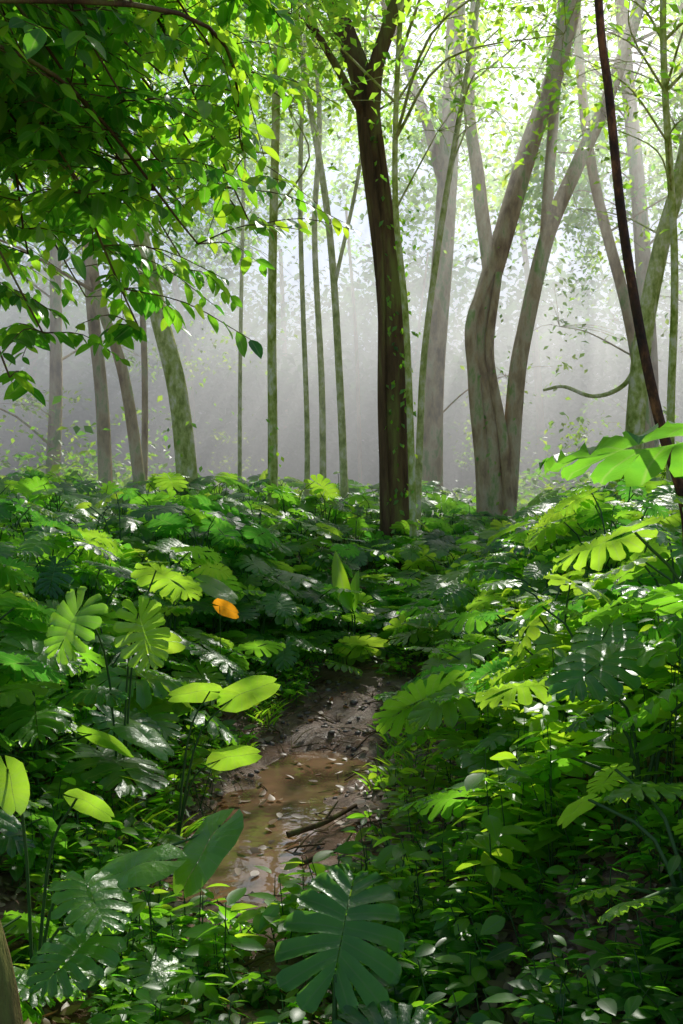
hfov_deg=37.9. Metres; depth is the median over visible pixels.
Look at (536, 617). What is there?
monstera plant
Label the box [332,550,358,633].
heliconia plant
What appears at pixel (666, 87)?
slender tree
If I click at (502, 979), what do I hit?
leaf litter
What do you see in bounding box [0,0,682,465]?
sky
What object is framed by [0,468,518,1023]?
monstera undergrowth
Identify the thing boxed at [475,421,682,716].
monstera plant
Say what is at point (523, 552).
monstera undergrowth
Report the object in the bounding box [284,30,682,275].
tall tree
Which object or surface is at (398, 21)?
slender tree
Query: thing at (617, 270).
leaning tree
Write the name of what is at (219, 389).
distant forest
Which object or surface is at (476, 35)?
forest tree
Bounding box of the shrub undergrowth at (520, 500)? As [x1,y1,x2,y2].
[0,395,679,543]
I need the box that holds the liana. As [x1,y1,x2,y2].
[594,0,682,540]
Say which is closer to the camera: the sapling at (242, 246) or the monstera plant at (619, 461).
the monstera plant at (619, 461)
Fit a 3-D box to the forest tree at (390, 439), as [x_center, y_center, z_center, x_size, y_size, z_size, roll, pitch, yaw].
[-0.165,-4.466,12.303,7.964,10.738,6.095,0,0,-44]
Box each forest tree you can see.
[0,2,432,491]
[0,24,307,486]
[18,41,157,87]
[169,0,585,571]
[384,0,682,473]
[453,0,647,51]
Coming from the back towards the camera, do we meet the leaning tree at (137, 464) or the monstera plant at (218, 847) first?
the leaning tree at (137, 464)
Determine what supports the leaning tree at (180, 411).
on the ground at (352, 713)
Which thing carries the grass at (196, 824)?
on the ground at (352, 713)
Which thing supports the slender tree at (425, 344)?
on the ground at (352, 713)
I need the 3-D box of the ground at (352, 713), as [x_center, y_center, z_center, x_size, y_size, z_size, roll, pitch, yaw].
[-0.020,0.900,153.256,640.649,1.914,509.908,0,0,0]
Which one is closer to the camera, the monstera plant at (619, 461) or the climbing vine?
the monstera plant at (619, 461)
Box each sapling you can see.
[136,1,341,476]
[168,0,418,533]
[251,0,505,511]
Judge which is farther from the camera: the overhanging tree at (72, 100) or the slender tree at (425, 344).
the slender tree at (425, 344)
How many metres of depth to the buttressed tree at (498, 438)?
15.81 m
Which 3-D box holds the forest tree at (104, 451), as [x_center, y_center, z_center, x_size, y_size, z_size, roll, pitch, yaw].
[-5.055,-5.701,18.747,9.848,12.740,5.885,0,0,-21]
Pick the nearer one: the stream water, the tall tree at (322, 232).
the stream water
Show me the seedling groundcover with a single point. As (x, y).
(490, 846)
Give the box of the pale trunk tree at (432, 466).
[173,0,610,514]
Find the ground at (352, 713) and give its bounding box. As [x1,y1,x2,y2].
[0,535,682,1023]
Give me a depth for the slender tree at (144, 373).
16.96 m
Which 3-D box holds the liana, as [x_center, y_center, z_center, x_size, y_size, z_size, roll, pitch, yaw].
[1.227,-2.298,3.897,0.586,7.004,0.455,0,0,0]
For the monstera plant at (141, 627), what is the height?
1.372 m
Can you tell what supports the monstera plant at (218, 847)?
on the ground at (352, 713)
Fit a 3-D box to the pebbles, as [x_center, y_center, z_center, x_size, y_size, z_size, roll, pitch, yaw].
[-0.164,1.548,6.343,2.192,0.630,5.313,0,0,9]
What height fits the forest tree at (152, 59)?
10.435 m
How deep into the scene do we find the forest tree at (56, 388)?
22.86 m
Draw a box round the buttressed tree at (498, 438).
[357,0,682,521]
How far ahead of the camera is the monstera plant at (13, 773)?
3.02 m
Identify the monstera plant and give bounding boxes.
[0,755,132,1010]
[44,562,202,812]
[88,808,243,1006]
[168,675,279,835]
[264,864,442,1023]
[473,572,617,692]
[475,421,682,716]
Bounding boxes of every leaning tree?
[0,168,208,492]
[17,0,302,495]
[478,9,682,448]
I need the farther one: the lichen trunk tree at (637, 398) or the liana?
the lichen trunk tree at (637, 398)
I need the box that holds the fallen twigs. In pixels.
[36,686,456,1017]
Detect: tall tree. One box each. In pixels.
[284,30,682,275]
[322,0,682,471]
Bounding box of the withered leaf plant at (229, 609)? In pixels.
[212,598,238,720]
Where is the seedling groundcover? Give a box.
[0,570,682,1023]
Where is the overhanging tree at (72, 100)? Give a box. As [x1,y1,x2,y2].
[0,0,361,1023]
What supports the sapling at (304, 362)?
on the ground at (352, 713)
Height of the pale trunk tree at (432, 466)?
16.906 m
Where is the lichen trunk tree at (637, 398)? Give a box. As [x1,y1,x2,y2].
[514,25,682,499]
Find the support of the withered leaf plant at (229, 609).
on the ground at (352, 713)
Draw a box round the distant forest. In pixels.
[0,190,682,505]
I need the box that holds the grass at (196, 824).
[6,642,622,1018]
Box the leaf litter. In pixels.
[0,557,682,1023]
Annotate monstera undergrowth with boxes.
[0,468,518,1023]
[328,463,682,923]
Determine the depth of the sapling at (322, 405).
15.46 m
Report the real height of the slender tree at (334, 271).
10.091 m
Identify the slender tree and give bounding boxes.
[133,0,297,480]
[137,0,515,559]
[170,0,499,543]
[235,0,669,568]
[327,0,657,530]
[477,0,682,481]
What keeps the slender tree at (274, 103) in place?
on the ground at (352, 713)
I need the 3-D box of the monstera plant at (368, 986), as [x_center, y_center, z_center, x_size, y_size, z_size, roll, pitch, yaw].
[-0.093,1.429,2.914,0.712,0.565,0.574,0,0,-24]
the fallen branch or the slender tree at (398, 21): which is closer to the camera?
the fallen branch
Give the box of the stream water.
[161,750,373,903]
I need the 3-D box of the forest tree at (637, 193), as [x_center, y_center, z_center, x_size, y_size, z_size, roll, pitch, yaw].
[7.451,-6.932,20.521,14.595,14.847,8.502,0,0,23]
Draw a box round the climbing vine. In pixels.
[167,59,516,563]
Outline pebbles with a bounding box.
[33,676,428,959]
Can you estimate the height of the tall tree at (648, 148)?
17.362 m
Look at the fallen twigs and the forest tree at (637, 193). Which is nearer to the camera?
the fallen twigs
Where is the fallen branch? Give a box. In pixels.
[299,824,403,866]
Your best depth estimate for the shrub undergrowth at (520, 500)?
20.77 m
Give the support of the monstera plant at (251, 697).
on the ground at (352, 713)

